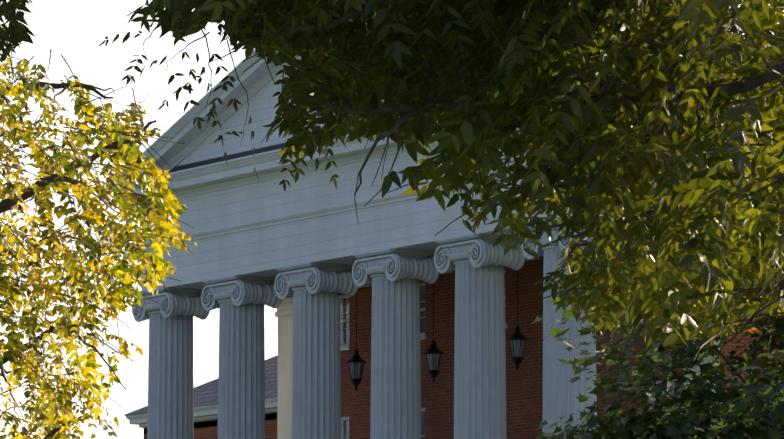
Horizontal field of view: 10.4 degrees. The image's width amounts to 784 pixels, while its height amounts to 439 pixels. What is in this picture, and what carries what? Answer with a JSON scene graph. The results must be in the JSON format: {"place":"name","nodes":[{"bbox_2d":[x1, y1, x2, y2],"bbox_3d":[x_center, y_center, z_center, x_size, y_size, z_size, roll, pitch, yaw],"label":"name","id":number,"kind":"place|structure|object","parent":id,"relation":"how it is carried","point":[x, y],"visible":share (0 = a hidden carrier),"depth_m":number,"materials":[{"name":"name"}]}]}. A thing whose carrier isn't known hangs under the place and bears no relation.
{"place":"outdoors","nodes":[
{"label":"outdoors","id":0,"kind":"place"},
{"bbox_2d":[0,49,196,438],"bbox_3d":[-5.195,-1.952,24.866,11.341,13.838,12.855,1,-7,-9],"label":"locust tree","id":1,"kind":"object","parent":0,"point":[56,415],"depth_m":23.97,"materials":[{"name":"yellow plant"}]},
{"bbox_2d":[0,0,783,438],"label":"sky","id":2,"kind":"structure","parent":0,"point":[75,30],"materials":[{"name":"white"}]},
{"bbox_2d":[532,241,783,438],"bbox_3d":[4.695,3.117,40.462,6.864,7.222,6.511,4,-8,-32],"label":"bush","id":3,"kind":"object","parent":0,"point":[729,414],"depth_m":39.52,"materials":[{"name":"green plant"}]},
{"label":"lawn","id":4,"kind":"structure","parent":0,"visible":0},
{"bbox_2d":[125,0,783,361],"bbox_3d":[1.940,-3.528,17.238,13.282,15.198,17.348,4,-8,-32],"label":"pecan tree","id":5,"kind":"object","parent":4,"relation":"on","point":[418,50],"depth_m":16.45,"materials":[{"name":"green plant"}]},
{"bbox_2d":[0,0,34,61],"bbox_3d":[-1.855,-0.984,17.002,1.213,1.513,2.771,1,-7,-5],"label":"tree leaves","id":6,"kind":"object","parent":5,"relation":"on","point":[17,31],"visible":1,"depth_m":16.64,"materials":[{"name":"green plant"}]},
{"bbox_2d":[99,27,337,190],"bbox_3d":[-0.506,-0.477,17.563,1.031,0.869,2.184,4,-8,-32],"label":"hanging leaves","id":7,"kind":"object","parent":5,"relation":"attached to","point":[298,148],"visible":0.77,"depth_m":17.52,"materials":[{"name":"green plant"}]},
{"bbox_2d":[555,48,783,339],"bbox_3d":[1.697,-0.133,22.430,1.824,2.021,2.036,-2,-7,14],"label":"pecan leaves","id":8,"kind":"object","parent":5,"relation":"attached to","point":[749,245],"visible":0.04,"depth_m":22.13,"materials":[{"name":"green plant"}]},
{"bbox_2d":[144,241,782,438],"bbox_3d":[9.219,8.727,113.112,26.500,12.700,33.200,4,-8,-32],"label":"lyceum brick walls","id":9,"kind":"structure","parent":4,"relation":"on","point":[524,399],"depth_m":101.27,"materials":[{"name":"red brick"}]},
{"bbox_2d":[124,355,277,415],"bbox_3d":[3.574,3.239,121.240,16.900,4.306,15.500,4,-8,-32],"label":"wing roof","id":10,"kind":"structure","parent":9,"relation":"attached to","point":[205,393],"depth_m":120.33,"materials":[{"name":"grey tile"}]},
{"bbox_2d":[126,397,276,431],"bbox_3d":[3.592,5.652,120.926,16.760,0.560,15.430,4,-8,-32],"label":"wing cornice","id":11,"kind":"structure","parent":9,"relation":"attached to","point":[205,413],"depth_m":119.41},
{"bbox_2d":[358,258,534,287],"bbox_3d":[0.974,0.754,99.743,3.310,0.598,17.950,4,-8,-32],"label":"portico ceiling","id":12,"kind":"structure","parent":9,"relation":"attached to","point":[526,259],"depth_m":101.63,"materials":[{"name":"paint"}]},
{"bbox_2d":[347,292,365,390],"bbox_3d":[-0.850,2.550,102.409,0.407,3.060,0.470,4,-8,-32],"label":"lantern","id":13,"kind":"object","parent":12,"relation":"hanging from","point":[356,362],"visible":0.85,"depth_m":102.20,"materials":[{"name":"black metal"}]},
{"bbox_2d":[424,283,443,382],"bbox_3d":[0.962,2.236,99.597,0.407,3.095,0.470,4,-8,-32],"label":"lantern","id":14,"kind":"object","parent":12,"relation":"hanging from","point":[433,352],"visible":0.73,"depth_m":99.38,"materials":[{"name":"black metal"}]},
{"bbox_2d":[507,270,527,369],"bbox_3d":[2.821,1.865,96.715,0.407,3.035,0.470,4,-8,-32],"label":"lantern","id":15,"kind":"object","parent":12,"relation":"hanging from","point":[517,339],"visible":0.81,"depth_m":96.51,"materials":[{"name":"black metal"}]},
{"bbox_2d":[275,297,719,438],"bbox_3d":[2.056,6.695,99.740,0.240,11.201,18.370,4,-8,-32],"label":"lyceum pilasters","id":16,"kind":"object","parent":9,"relation":"attached to","point":[284,313],"visible":0.21,"depth_m":107.44,"materials":[{"name":"white paint"}]},
{"bbox_2d":[340,269,676,438],"bbox_3d":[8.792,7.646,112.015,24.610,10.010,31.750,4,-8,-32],"label":"lyceum window frames","id":17,"kind":"structure","parent":9,"relation":"in","point":[347,346],"depth_m":105.19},
{"bbox_2d":[340,273,783,438],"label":"window","id":18,"kind":"structure","parent":17,"relation":"in","point":[422,305],"depth_m":102.82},
{"bbox_3d":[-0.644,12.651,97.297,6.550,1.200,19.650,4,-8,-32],"label":"stylobate steps","id":19,"kind":"object","parent":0,"visible":0},
{"bbox_2d":[147,313,193,438],"bbox_3d":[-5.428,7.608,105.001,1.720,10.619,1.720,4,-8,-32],"label":"column shaft","id":20,"kind":"object","parent":19,"relation":"on","point":[170,391],"visible":0.88,"depth_m":105.04,"materials":[{"name":"paint"}]},
{"bbox_2d":[132,287,209,321],"bbox_3d":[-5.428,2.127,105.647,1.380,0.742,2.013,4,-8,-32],"label":"ionic capital","id":21,"kind":"object","parent":20,"relation":"on","point":[179,301],"visible":0.83,"depth_m":105.03,"materials":[{"name":"paint"}]},
{"bbox_2d":[116,107,702,297],"bbox_3d":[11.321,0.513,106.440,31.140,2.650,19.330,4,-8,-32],"label":"entablature","id":22,"kind":"structure","parent":21,"relation":"on","point":[240,217],"depth_m":99.65,"materials":[{"name":"white paint"}]},
{"bbox_2d":[183,58,334,164],"bbox_3d":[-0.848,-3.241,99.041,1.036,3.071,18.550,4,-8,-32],"label":"lyceum tympanum","id":23,"kind":"object","parent":22,"relation":"on","point":[261,111],"visible":0.09,"depth_m":101.87,"materials":[{"name":"white paint"}]},
{"bbox_2d":[110,49,300,213],"bbox_3d":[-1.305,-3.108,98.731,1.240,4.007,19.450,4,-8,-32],"label":"pediment cornice","id":24,"kind":"structure","parent":23,"relation":"on","point":[256,80],"depth_m":102.85,"materials":[{"name":"white paint"}]},
{"bbox_2d":[169,128,366,172],"bbox_3d":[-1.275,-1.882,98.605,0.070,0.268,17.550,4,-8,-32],"label":"roof flashing","id":25,"kind":"object","parent":22,"relation":"on","point":[229,157],"depth_m":102.61,"materials":[{"name":"grey metal"}]},
{"bbox_2d":[218,301,264,438],"bbox_3d":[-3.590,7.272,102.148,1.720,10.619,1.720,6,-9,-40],"label":"column shaft","id":26,"kind":"object","parent":19,"relation":"on","point":[241,394],"visible":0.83,"depth_m":102.18,"materials":[{"name":"paint"}]},
{"bbox_2d":[201,275,281,310],"bbox_3d":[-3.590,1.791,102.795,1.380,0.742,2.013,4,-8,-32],"label":"ionic capital","id":27,"kind":"object","parent":26,"relation":"on","point":[237,290],"visible":0.88,"depth_m":102.21,"materials":[{"name":"paint"}]},
{"bbox_2d":[292,289,340,438],"bbox_3d":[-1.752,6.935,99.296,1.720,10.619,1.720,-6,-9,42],"label":"column shaft","id":28,"kind":"object","parent":19,"relation":"on","point":[316,390],"visible":0.88,"depth_m":99.32,"materials":[{"name":"paint"}]},
{"bbox_2d":[274,262,358,298],"bbox_3d":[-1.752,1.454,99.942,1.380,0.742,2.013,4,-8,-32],"label":"ionic capital","id":29,"kind":"object","parent":28,"relation":"on","point":[313,277],"visible":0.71,"depth_m":99.36,"materials":[{"name":"paint"}]},
{"bbox_2d":[370,276,420,438],"bbox_3d":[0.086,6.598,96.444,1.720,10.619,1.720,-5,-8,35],"label":"column shaft","id":30,"kind":"object","parent":19,"relation":"on","point":[395,377],"visible":0.92,"depth_m":96.45,"materials":[{"name":"paint"}]},
{"bbox_2d":[352,248,439,286],"bbox_3d":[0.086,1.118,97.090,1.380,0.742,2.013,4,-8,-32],"label":"ionic capital","id":31,"kind":"object","parent":30,"relation":"on","point":[392,264],"visible":0.94,"depth_m":96.52,"materials":[{"name":"paint"}]},
{"bbox_2d":[454,262,506,438],"bbox_3d":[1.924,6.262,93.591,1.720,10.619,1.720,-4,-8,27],"label":"column shaft","id":32,"kind":"object","parent":19,"relation":"on","point":[479,381],"visible":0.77,"depth_m":93.59,"materials":[{"name":"paint"}]},
{"bbox_2d":[434,233,525,272],"bbox_3d":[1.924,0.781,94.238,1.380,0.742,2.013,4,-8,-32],"label":"ionic capital","id":33,"kind":"object","parent":32,"relation":"on","point":[477,250],"visible":0.88,"depth_m":93.65,"materials":[{"name":"paint"}]},
{"bbox_2d":[543,248,596,438],"bbox_3d":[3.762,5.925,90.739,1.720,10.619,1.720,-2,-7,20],"label":"column shaft","id":34,"kind":"object","parent":19,"relation":"on","point":[561,392],"visible":0.46,"depth_m":90.67,"materials":[{"name":"paint"}]},
{"bbox_2d":[521,219,608,258],"bbox_3d":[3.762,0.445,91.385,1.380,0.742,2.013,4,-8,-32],"label":"ionic capital","id":35,"kind":"object","parent":34,"relation":"on","point":[544,240],"visible":0.19,"depth_m":90.98,"materials":[{"name":"paint"}]}
]}

